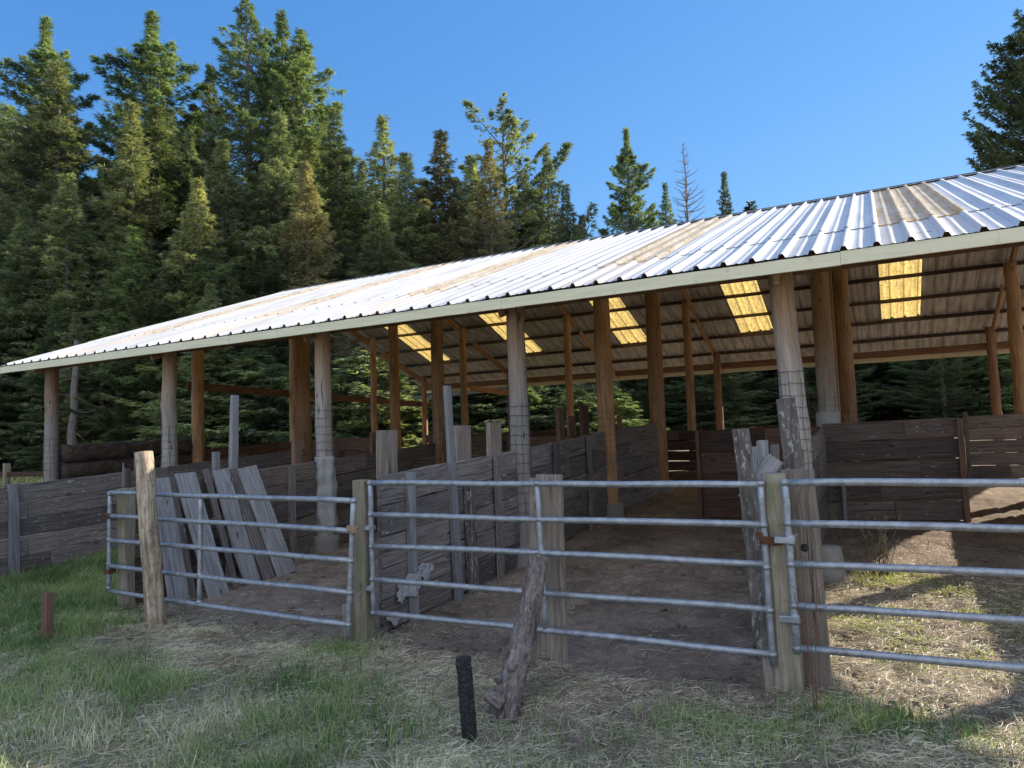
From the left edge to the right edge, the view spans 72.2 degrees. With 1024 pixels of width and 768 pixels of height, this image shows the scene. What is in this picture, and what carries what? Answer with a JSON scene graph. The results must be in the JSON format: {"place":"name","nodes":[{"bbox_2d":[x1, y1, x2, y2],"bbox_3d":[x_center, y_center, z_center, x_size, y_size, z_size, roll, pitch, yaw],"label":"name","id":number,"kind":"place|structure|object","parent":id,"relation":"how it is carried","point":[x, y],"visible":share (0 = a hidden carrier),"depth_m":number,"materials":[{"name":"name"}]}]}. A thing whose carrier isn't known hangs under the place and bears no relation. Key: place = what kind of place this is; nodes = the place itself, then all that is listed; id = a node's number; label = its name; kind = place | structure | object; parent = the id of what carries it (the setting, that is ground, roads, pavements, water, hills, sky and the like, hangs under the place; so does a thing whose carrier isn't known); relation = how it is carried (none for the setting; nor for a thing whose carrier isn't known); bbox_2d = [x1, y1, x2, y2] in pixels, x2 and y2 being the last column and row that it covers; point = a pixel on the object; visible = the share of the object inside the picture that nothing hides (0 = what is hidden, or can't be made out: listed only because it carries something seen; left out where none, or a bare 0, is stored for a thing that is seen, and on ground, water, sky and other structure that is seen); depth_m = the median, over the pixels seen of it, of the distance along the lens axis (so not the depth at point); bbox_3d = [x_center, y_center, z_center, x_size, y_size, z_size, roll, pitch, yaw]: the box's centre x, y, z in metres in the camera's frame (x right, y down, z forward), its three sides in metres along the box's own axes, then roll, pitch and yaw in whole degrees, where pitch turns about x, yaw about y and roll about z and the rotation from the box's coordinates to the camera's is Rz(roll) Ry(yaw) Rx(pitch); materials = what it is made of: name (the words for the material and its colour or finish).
{"place":"outdoors","nodes":[
{"label":"outdoors","id":0,"kind":"place"},
{"bbox_2d":[0,426,1023,767],"bbox_3d":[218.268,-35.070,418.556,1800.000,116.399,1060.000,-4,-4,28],"label":"ground","id":1,"kind":"structure","parent":0,"point":[986,506],"depth_m":6.57,"materials":[{"name":"soil"}]},
{"bbox_2d":[0,265,66,461],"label":"conifer tree","id":2,"kind":"object","parent":1,"relation":"on","point":[16,416],"visible":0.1,"depth_m":35.58,"materials":[{"name":"green plant"}]},
{"bbox_2d":[0,206,67,471],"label":"conifer tree","id":3,"kind":"object","parent":1,"relation":"on","point":[23,239],"visible":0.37,"depth_m":35.99,"materials":[{"name":"green plant"}]},
{"bbox_2d":[0,104,90,280],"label":"conifer tree","id":4,"kind":"object","parent":1,"relation":"on","point":[31,108],"visible":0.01,"depth_m":45.70,"materials":[{"name":"green plant"}]},
{"bbox_2d":[0,302,91,471],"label":"conifer tree","id":5,"kind":"object","parent":1,"relation":"on","point":[34,387],"visible":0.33,"depth_m":34.06,"materials":[{"name":"green plant"}]},
{"bbox_2d":[0,14,118,258],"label":"conifer tree","id":6,"kind":"object","parent":1,"relation":"on","point":[44,54],"visible":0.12,"depth_m":48.83,"materials":[{"name":"green plant"}]},
{"bbox_2d":[0,60,126,325],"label":"conifer tree","id":7,"kind":"object","parent":1,"relation":"on","point":[33,153],"visible":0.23,"depth_m":42.68,"materials":[{"name":"green plant"}]},
{"bbox_2d":[0,172,126,466],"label":"conifer tree","id":8,"kind":"object","parent":1,"relation":"on","point":[64,295],"visible":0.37,"depth_m":37.04,"materials":[{"name":"green plant"}]},
{"bbox_2d":[15,313,121,463],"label":"conifer tree","id":9,"kind":"object","parent":1,"relation":"on","point":[77,328],"visible":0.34,"depth_m":34.03,"materials":[{"name":"green plant"}]},
{"bbox_2d":[59,340,95,444],"bbox_3d":[-20.419,1.309,32.887,2.450,6.659,3.124,-4,-4,28],"label":"bare trunk","id":10,"kind":"object","parent":1,"relation":"on","point":[71,431],"visible":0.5,"depth_m":32.59,"materials":[{"name":"grey plant"}]},
{"bbox_2d":[23,99,192,389],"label":"conifer tree","id":11,"kind":"object","parent":1,"relation":"on","point":[116,193],"visible":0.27,"depth_m":40.62,"materials":[{"name":"green plant"}]},
{"bbox_2d":[59,225,161,442],"bbox_3d":[-20.175,-1.858,36.523,9.610,13.461,8.866,-6,-5,42],"label":"conifer tree","id":12,"kind":"object","parent":1,"relation":"on","point":[129,271],"visible":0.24,"depth_m":36.09,"materials":[{"name":"green plant"}]},
{"bbox_2d":[66,277,185,458],"bbox_3d":[-18.323,-0.447,34.487,5.352,9.906,5.946,-3,-4,12],"label":"conifer tree","id":13,"kind":"object","parent":1,"relation":"on","point":[146,318],"visible":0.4,"depth_m":33.94,"materials":[{"name":"green plant"}]},
{"bbox_2d":[116,488,135,608],"bbox_3d":[-4.570,1.966,8.312,0.194,1.452,0.135,-4,-4,28],"label":"gate post","id":14,"kind":"object","parent":1,"relation":"on","point":[125,504],"visible":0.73,"depth_m":8.27,"materials":[{"name":"beige wood"}]},
{"bbox_2d":[103,491,358,639],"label":"tube gate","id":15,"kind":"structure","parent":14,"relation":"attached to","point":[200,521],"depth_m":6.96,"materials":[{"name":"metal"}]},
{"bbox_2d":[37,102,216,373],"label":"conifer tree","id":16,"kind":"object","parent":1,"relation":"on","point":[156,120],"visible":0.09,"depth_m":43.48,"materials":[{"name":"green plant"}]},
{"bbox_2d":[50,9,216,282],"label":"conifer tree","id":17,"kind":"object","parent":1,"relation":"on","point":[161,72],"visible":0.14,"depth_m":52.43,"materials":[{"name":"green plant"}]},
{"bbox_2d":[134,451,166,630],"bbox_3d":[-3.861,1.675,7.498,0.470,1.917,0.216,-5,-5,37],"label":"leaning log post","id":18,"kind":"object","parent":1,"relation":"on","point":[151,554],"visible":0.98,"depth_m":7.43,"materials":[{"name":"brown wood"}]},
{"bbox_2d":[88,238,213,441],"bbox_3d":[-17.953,-1.476,37.827,9.945,12.683,9.175,-2,-4,-1],"label":"conifer tree","id":19,"kind":"object","parent":1,"relation":"on","point":[177,286],"visible":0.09,"depth_m":36.75,"materials":[{"name":"green plant"}]},
{"bbox_2d":[0,447,315,577],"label":"plank fence","id":20,"kind":"object","parent":1,"relation":"on","point":[22,513],"visible":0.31,"depth_m":11.15,"materials":[{"name":"grey wood"}]},
{"bbox_2d":[156,477,188,605],"bbox_3d":[-4.148,1.893,8.499,0.441,1.506,0.289,-4,-4,28],"label":"leaning plank","id":21,"kind":"object","parent":1,"relation":"on","point":[176,586],"visible":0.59,"depth_m":8.47,"materials":[{"name":"grey wood"}]},
{"bbox_2d":[137,131,228,288],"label":"conifer tree","id":22,"kind":"object","parent":1,"relation":"on","point":[187,171],"visible":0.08,"depth_m":45.19,"materials":[{"name":"green plant"}]},
{"bbox_2d":[90,348,276,455],"bbox_3d":[-14.813,1.325,34.342,10.527,6.569,8.490,-4,-5,31],"label":"bushy sapling","id":23,"kind":"object","parent":1,"relation":"on","point":[153,406],"visible":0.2,"depth_m":32.64,"materials":[{"name":"green plant"}]},
{"bbox_2d":[170,477,196,599],"bbox_3d":[-4.104,1.897,8.675,0.423,1.495,0.182,-4,-4,28],"label":"leaning plank","id":24,"kind":"object","parent":1,"relation":"on","point":[186,554],"visible":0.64,"depth_m":8.69,"materials":[{"name":"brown wood"}]},
{"bbox_2d":[109,138,264,334],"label":"conifer tree","id":25,"kind":"object","parent":1,"relation":"on","point":[220,165],"visible":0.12,"depth_m":41.40,"materials":[{"name":"green plant"}]},
{"bbox_2d":[138,282,251,434],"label":"conifer tree","id":26,"kind":"object","parent":1,"relation":"on","point":[209,295],"visible":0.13,"depth_m":33.34,"materials":[{"name":"green plant"}]},
{"bbox_2d":[112,177,278,428],"bbox_3d":[-17.099,-3.163,37.880,9.163,16.163,8.453,-1,-4,-17],"label":"conifer tree","id":27,"kind":"object","parent":1,"relation":"on","point":[198,193],"visible":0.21,"depth_m":37.34,"materials":[{"name":"green plant"}]},
{"bbox_2d":[125,241,277,405],"bbox_3d":[-15.466,-1.518,36.628,7.634,12.147,6.871,-2,-4,-6],"label":"conifer tree","id":28,"kind":"object","parent":1,"relation":"on","point":[197,275],"visible":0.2,"depth_m":36.43,"materials":[{"name":"green plant"}]},
{"bbox_2d":[174,472,229,598],"bbox_3d":[-3.887,1.877,8.791,0.638,1.533,0.328,-4,-4,28],"label":"leaning plank","id":29,"kind":"object","parent":1,"relation":"on","point":[188,482],"visible":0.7,"depth_m":8.77,"materials":[{"name":"grey wood"}]},
{"bbox_2d":[176,62,243,187],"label":"conifer tree","id":30,"kind":"object","parent":1,"relation":"on","point":[209,108],"visible":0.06,"depth_m":54.98,"materials":[{"name":"green plant"}]},
{"bbox_2d":[202,468,238,588],"bbox_3d":[-3.799,1.872,9.146,0.536,1.538,0.107,-3,-4,20],"label":"leaning plank","id":31,"kind":"object","parent":1,"relation":"on","point":[217,516],"visible":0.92,"depth_m":9.13,"materials":[{"name":"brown wood"}]},
{"bbox_2d":[177,268,271,427],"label":"conifer tree","id":32,"kind":"object","parent":1,"relation":"on","point":[226,293],"visible":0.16,"depth_m":34.91,"materials":[{"name":"green plant"}]},
{"bbox_2d":[212,468,260,584],"bbox_3d":[-3.678,1.886,9.349,0.583,1.531,0.244,-3,-4,10],"label":"leaning plank","id":33,"kind":"object","parent":1,"relation":"on","point":[238,535],"visible":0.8,"depth_m":9.33,"materials":[{"name":"grey wood"}]},
{"bbox_2d":[140,347,335,448],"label":"bushy sapling","id":34,"kind":"object","parent":1,"relation":"on","point":[235,374],"visible":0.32,"depth_m":32.07,"materials":[{"name":"green plant"}]},
{"bbox_2d":[205,442,290,467],"bbox_3d":[-6.943,2.358,19.322,0.113,1.514,3.609,-4,-4,28],"label":"plank fence","id":35,"kind":"object","parent":1,"relation":"on","point":[259,449],"visible":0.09,"depth_m":19.15,"materials":[{"name":"red wood"}]},
{"bbox_2d":[192,0,307,264],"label":"conifer tree","id":36,"kind":"object","parent":1,"relation":"on","point":[247,113],"visible":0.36,"depth_m":50.23,"materials":[{"name":"green plant"}]},
{"bbox_2d":[229,468,274,578],"bbox_3d":[-3.556,1.893,9.544,0.633,1.506,0.191,-3,-4,13],"label":"leaning plank","id":37,"kind":"object","parent":1,"relation":"on","point":[262,562],"visible":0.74,"depth_m":9.51,"materials":[{"name":"grey wood"}]},
{"bbox_2d":[237,465,295,575],"bbox_3d":[-3.406,1.890,9.733,0.696,1.528,0.337,-3,-4,11],"label":"leaning plank","id":38,"kind":"object","parent":1,"relation":"on","point":[252,484],"visible":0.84,"depth_m":9.71,"materials":[{"name":"grey wood"}]},
{"bbox_2d":[232,246,314,399],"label":"conifer tree","id":39,"kind":"object","parent":1,"relation":"on","point":[259,274],"visible":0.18,"depth_m":37.33,"materials":[{"name":"green plant"}]},
{"bbox_2d":[212,365,346,447],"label":"bushy sapling","id":40,"kind":"object","parent":1,"relation":"on","point":[278,402],"visible":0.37,"depth_m":31.26,"materials":[{"name":"green plant"}]},
{"bbox_2d":[215,108,365,380],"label":"conifer tree","id":41,"kind":"object","parent":1,"relation":"on","point":[262,192],"visible":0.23,"depth_m":41.77,"materials":[{"name":"green plant"}]},
{"bbox_2d":[232,25,362,277],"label":"conifer tree","id":42,"kind":"object","parent":1,"relation":"on","point":[303,96],"visible":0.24,"depth_m":50.99,"materials":[{"name":"green plant"}]},
{"bbox_2d":[239,7,362,274],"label":"conifer tree","id":43,"kind":"object","parent":1,"relation":"on","point":[281,23],"visible":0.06,"depth_m":52.73,"materials":[{"name":"green plant"}]},
{"bbox_2d":[135,395,486,602],"bbox_3d":[-2.461,1.586,12.476,0.232,2.593,9.356,-4,-4,28],"label":"plank fence","id":44,"kind":"object","parent":1,"relation":"on","point":[295,473],"visible":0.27,"depth_m":10.85,"materials":[{"name":"grey wood"}]},
{"bbox_2d":[259,161,366,404],"bbox_3d":[-11.302,-4.046,38.849,9.230,17.638,8.515,-3,-4,9],"label":"conifer tree","id":45,"kind":"object","parent":1,"relation":"on","point":[313,218],"visible":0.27,"depth_m":39.20,"materials":[{"name":"green plant"}]},
{"bbox_2d":[265,134,369,358],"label":"conifer tree","id":46,"kind":"object","parent":1,"relation":"on","point":[310,145],"visible":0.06,"depth_m":45.39,"materials":[{"name":"green plant"}]},
{"bbox_2d":[290,106,374,344],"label":"conifer tree","id":47,"kind":"object","parent":1,"relation":"on","point":[341,179],"visible":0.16,"depth_m":47.98,"materials":[{"name":"green plant"}]},
{"bbox_2d":[244,346,479,461],"bbox_3d":[-6.633,1.085,30.649,8.592,5.831,10.653,-4,-4,25],"label":"bushy sapling","id":48,"kind":"object","parent":1,"relation":"on","point":[347,384],"visible":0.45,"depth_m":29.45,"materials":[{"name":"green plant"}]},
{"bbox_2d":[352,479,374,642],"bbox_3d":[-1.403,1.688,6.633,0.154,1.551,0.135,-4,-4,28],"label":"gate post","id":49,"kind":"object","parent":1,"relation":"on","point":[363,620],"visible":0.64,"depth_m":6.57,"materials":[{"name":"beige wood"}]},
{"bbox_2d":[364,480,782,666],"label":"tube gate","id":50,"kind":"structure","parent":49,"relation":"attached to","point":[538,519],"depth_m":5.57,"materials":[{"name":"metal"}]},
{"bbox_2d":[313,202,428,429],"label":"conifer tree","id":51,"kind":"object","parent":1,"relation":"on","point":[377,263],"visible":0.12,"depth_m":41.40,"materials":[{"name":"green plant"}]},
{"bbox_2d":[335,113,420,278],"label":"conifer tree","id":52,"kind":"object","parent":1,"relation":"on","point":[383,169],"visible":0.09,"depth_m":49.21,"materials":[{"name":"green plant"}]},
{"bbox_2d":[339,151,446,343],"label":"conifer tree","id":53,"kind":"object","parent":1,"relation":"on","point":[408,231],"visible":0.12,"depth_m":47.23,"materials":[{"name":"green plant"}]},
{"bbox_2d":[386,128,482,265],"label":"conifer tree","id":54,"kind":"object","parent":1,"relation":"on","point":[432,199],"visible":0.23,"depth_m":48.34,"materials":[{"name":"green plant"}]},
{"bbox_2d":[455,655,476,744],"bbox_3d":[-0.283,2.017,4.424,0.111,0.576,0.090,-6,-5,43],"label":"charred stake","id":55,"kind":"object","parent":1,"relation":"on","point":[467,711],"visible":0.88,"depth_m":4.40,"materials":[{"name":"black wood"}]},
{"bbox_2d":[440,154,507,260],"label":"conifer tree","id":56,"kind":"object","parent":1,"relation":"on","point":[471,162],"visible":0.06,"depth_m":48.35,"materials":[{"name":"green plant"}]},
{"bbox_2d":[457,139,519,259],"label":"conifer tree","id":57,"kind":"object","parent":1,"relation":"on","point":[495,202],"visible":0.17,"depth_m":46.35,"materials":[{"name":"green plant"}]},
{"bbox_2d":[13,598,964,767],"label":"loose twigs","id":58,"kind":"object","parent":1,"relation":"on","point":[598,740],"visible":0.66,"depth_m":4.67,"materials":[{"name":"brown wood"}]},
{"bbox_2d":[408,391,576,441],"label":"bushy sapling","id":59,"kind":"object","parent":1,"relation":"on","point":[482,422],"visible":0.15,"depth_m":31.59,"materials":[{"name":"green plant"}]},
{"bbox_2d":[453,389,547,450],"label":"bushy sapling","id":60,"kind":"object","parent":1,"relation":"on","point":[490,415],"visible":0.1,"depth_m":31.55,"materials":[{"name":"green plant"}]},
{"bbox_2d":[0,544,1023,767],"bbox_3d":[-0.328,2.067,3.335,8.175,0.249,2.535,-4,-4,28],"label":"dry grass","id":61,"kind":"structure","parent":1,"relation":"on","point":[107,740],"depth_m":4.62,"materials":[{"name":"plant"}]},
{"bbox_2d":[0,163,1023,567],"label":"pole barn","id":62,"kind":"structure","parent":1,"relation":"on","point":[834,289],"depth_m":14.20,"materials":[{"name":"metal"}]},
{"bbox_2d":[59,438,192,507],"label":"log wall","id":63,"kind":"structure","parent":62,"relation":"attached to","point":[86,459],"depth_m":15.65,"materials":[{"name":"brown wood"}]},
{"bbox_2d":[0,546,1023,767],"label":"grass","id":64,"kind":"structure","parent":1,"relation":"on","point":[38,582],"depth_m":5.01,"materials":[{"name":"green plant"}]},
{"bbox_2d":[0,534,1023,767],"bbox_3d":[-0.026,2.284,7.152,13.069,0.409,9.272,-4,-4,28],"label":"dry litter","id":65,"kind":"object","parent":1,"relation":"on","point":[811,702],"visible":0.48,"depth_m":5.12,"materials":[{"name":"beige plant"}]},
{"bbox_2d":[482,553,547,724],"bbox_3d":[0.080,1.862,5.170,0.225,1.074,1.075,-4,-4,22],"label":"prop log","id":66,"kind":"object","parent":1,"relation":"on","point":[510,681],"visible":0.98,"depth_m":5.03,"materials":[{"name":"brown wood"}]},
{"bbox_2d":[435,91,598,255],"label":"conifer tree","id":67,"kind":"object","parent":1,"relation":"on","point":[504,158],"visible":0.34,"depth_m":50.34,"materials":[{"name":"green plant"}]},
{"bbox_2d":[376,386,659,632],"bbox_3d":[0.933,1.419,11.050,0.260,2.491,9.508,-4,-4,28],"label":"plank fence","id":68,"kind":"object","parent":1,"relation":"on","point":[496,463],"visible":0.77,"depth_m":8.32,"materials":[{"name":"grey wood"}]},
{"bbox_2d":[519,148,566,248],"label":"conifer tree","id":69,"kind":"object","parent":1,"relation":"on","point":[544,197],"visible":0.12,"depth_m":52.37,"materials":[{"name":"green plant"}]},
{"bbox_2d":[528,474,568,666],"bbox_3d":[0.301,1.575,5.912,0.336,1.617,0.072,-4,-4,28],"label":"gate post","id":70,"kind":"object","parent":1,"relation":"on","point":[553,647],"visible":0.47,"depth_m":5.86,"materials":[{"name":"brown wood"}]},
{"bbox_2d":[91,560,1023,767],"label":"dirt clods","id":71,"kind":"object","parent":1,"relation":"on","point":[454,648],"visible":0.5,"depth_m":5.39,"materials":[{"name":"brown soil"}]},
{"bbox_2d":[540,388,616,434],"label":"bushy sapling","id":72,"kind":"object","parent":1,"relation":"on","point":[578,398],"visible":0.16,"depth_m":31.40,"materials":[{"name":"green plant"}]},
{"bbox_2d":[539,183,633,405],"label":"conifer tree","id":73,"kind":"object","parent":1,"relation":"on","point":[566,208],"visible":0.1,"depth_m":49.53,"materials":[{"name":"green plant"}]},
{"bbox_2d":[576,384,669,434],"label":"conifer tree","id":74,"kind":"object","parent":1,"relation":"on","point":[620,398],"visible":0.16,"depth_m":33.18,"materials":[{"name":"green plant"}]},
{"bbox_2d":[598,128,662,234],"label":"conifer tree","id":75,"kind":"object","parent":1,"relation":"on","point":[616,212],"visible":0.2,"depth_m":66.92,"materials":[{"name":"green plant"}]},
{"bbox_2d":[619,378,686,430],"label":"conifer tree","id":76,"kind":"object","parent":1,"relation":"on","point":[639,390],"visible":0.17,"depth_m":50.21,"materials":[{"name":"green plant"}]},
{"bbox_2d":[666,428,736,480],"bbox_3d":[4.295,1.800,17.521,2.558,1.353,0.160,-5,-5,32],"label":"plank fence","id":77,"kind":"object","parent":1,"relation":"on","point":[682,455],"visible":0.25,"depth_m":17.57,"materials":[{"name":"red wood"}]},
{"bbox_2d":[664,372,769,430],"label":"conifer tree","id":78,"kind":"object","parent":1,"relation":"on","point":[705,380],"visible":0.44,"depth_m":47.27,"materials":[{"name":"green plant"}]},
{"bbox_2d":[701,370,778,428],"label":"conifer tree","id":79,"kind":"object","parent":1,"relation":"on","point":[760,405],"visible":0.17,"depth_m":49.60,"materials":[{"name":"green plant"}]},
{"bbox_2d":[732,428,767,659],"bbox_3d":[1.934,1.308,5.651,0.204,1.901,0.077,-4,-4,28],"label":"bark slab","id":80,"kind":"object","parent":1,"relation":"on","point":[744,457],"depth_m":5.63,"materials":[{"name":"grey wood"}]},
{"bbox_2d":[695,427,819,517],"bbox_3d":[3.999,1.485,11.411,1.952,1.511,0.147,-4,-4,28],"label":"plank fence","id":81,"kind":"object","parent":1,"relation":"on","point":[713,449],"visible":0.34,"depth_m":11.70,"materials":[{"name":"red wood"}]},
{"bbox_2d":[760,472,803,694],"bbox_3d":[1.935,1.438,5.016,0.213,1.593,0.212,-4,-4,28],"label":"gate post","id":82,"kind":"object","parent":1,"relation":"on","point":[790,665],"visible":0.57,"depth_m":4.94,"materials":[{"name":"beige wood"}]},
{"bbox_2d":[774,478,1023,672],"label":"tube gate","id":83,"kind":"structure","parent":82,"relation":"attached to","point":[788,539],"depth_m":4.57,"materials":[{"name":"silver metal"}]},
{"bbox_2d":[776,397,803,468],"bbox_3d":[2.537,1.180,6.156,0.150,2.135,0.361,-1,-4,-18],"label":"tall board","id":84,"kind":"object","parent":1,"relation":"on","point":[789,433],"visible":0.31,"depth_m":6.26,"materials":[{"name":"grey wood"}]},
{"bbox_2d":[756,428,830,543],"bbox_3d":[3.449,1.455,8.269,0.134,1.818,6.060,-4,-4,28],"label":"plank fence","id":85,"kind":"object","parent":1,"relation":"on","point":[819,459],"visible":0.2,"depth_m":9.55,"materials":[{"name":"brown wood"}]},
{"bbox_2d":[680,368,915,425],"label":"conifer tree","id":86,"kind":"object","parent":1,"relation":"on","point":[862,408],"visible":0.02,"depth_m":52.37,"materials":[{"name":"green plant"}]},
{"bbox_2d":[781,469,832,690],"bbox_3d":[2.120,1.429,5.046,0.255,1.624,0.082,-4,-4,28],"label":"gate post","id":87,"kind":"object","parent":1,"relation":"on","point":[803,503],"visible":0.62,"depth_m":5.01,"materials":[{"name":"brown wood"}]},
{"bbox_2d":[821,544,846,585],"bbox_3d":[3.506,2.027,7.888,0.420,0.410,0.431,-2,-4,5],"label":"concrete footing","id":88,"kind":"object","parent":1,"relation":"on","point":[832,553],"visible":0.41,"depth_m":7.72,"materials":[{"name":"grey concrete"}]},
{"bbox_2d":[831,511,900,576],"bbox_3d":[3.993,1.776,7.839,0.652,0.726,0.358,-2,-4,3],"label":"leafy weed","id":89,"kind":"object","parent":1,"relation":"on","point":[884,538],"visible":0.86,"depth_m":7.81,"materials":[{"name":"plant"}]},
{"bbox_2d":[854,362,916,420],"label":"conifer tree","id":90,"kind":"object","parent":1,"relation":"on","point":[872,414],"visible":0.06,"depth_m":56.78,"materials":[{"name":"green plant"}]},
{"bbox_2d":[823,418,970,522],"bbox_3d":[5.784,1.335,10.584,1.924,1.586,0.204,-3,-4,14],"label":"plank fence","id":91,"kind":"object","parent":1,"relation":"on","point":[862,505],"visible":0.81,"depth_m":10.62,"materials":[{"name":"brown wood"}]},
{"bbox_2d":[825,566,1023,687],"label":"yellow weeds","id":92,"kind":"object","parent":1,"relation":"on","point":[951,587],"visible":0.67,"depth_m":6.41,"materials":[{"name":"yellow plant"}]},
{"bbox_2d":[860,353,1012,420],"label":"conifer tree","id":93,"kind":"object","parent":1,"relation":"on","point":[889,365],"visible":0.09,"depth_m":55.51,"materials":[{"name":"green plant"}]},
{"bbox_2d":[878,355,1007,418],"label":"conifer tree","id":94,"kind":"object","parent":1,"relation":"on","point":[941,367],"visible":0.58,"depth_m":47.88,"materials":[{"name":"green plant"}]},
{"bbox_2d":[875,356,1013,427],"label":"conifer tree","id":95,"kind":"object","parent":1,"relation":"on","point":[979,376],"visible":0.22,"depth_m":49.87,"materials":[{"name":"green plant"}]},
{"bbox_2d":[949,353,1013,427],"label":"conifer tree","id":96,"kind":"object","parent":1,"relation":"on","point":[1007,370],"visible":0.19,"depth_m":48.93,"materials":[{"name":"green plant"}]},
{"bbox_2d":[961,7,1023,171],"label":"conifer tree","id":97,"kind":"object","parent":1,"relation":"on","point":[1002,152],"visible":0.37,"depth_m":72.71,"materials":[{"name":"green plant"}]},
{"bbox_2d":[962,412,1023,478],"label":"plank fence","id":98,"kind":"object","parent":1,"relation":"on","point":[984,455],"visible":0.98,"depth_m":15.25,"materials":[{"name":"brown wood"}]},
{"bbox_2d":[0,0,1023,238],"label":"sky","id":99,"kind":"structure","parent":0,"point":[795,100],"materials":[{"name":"blue"}]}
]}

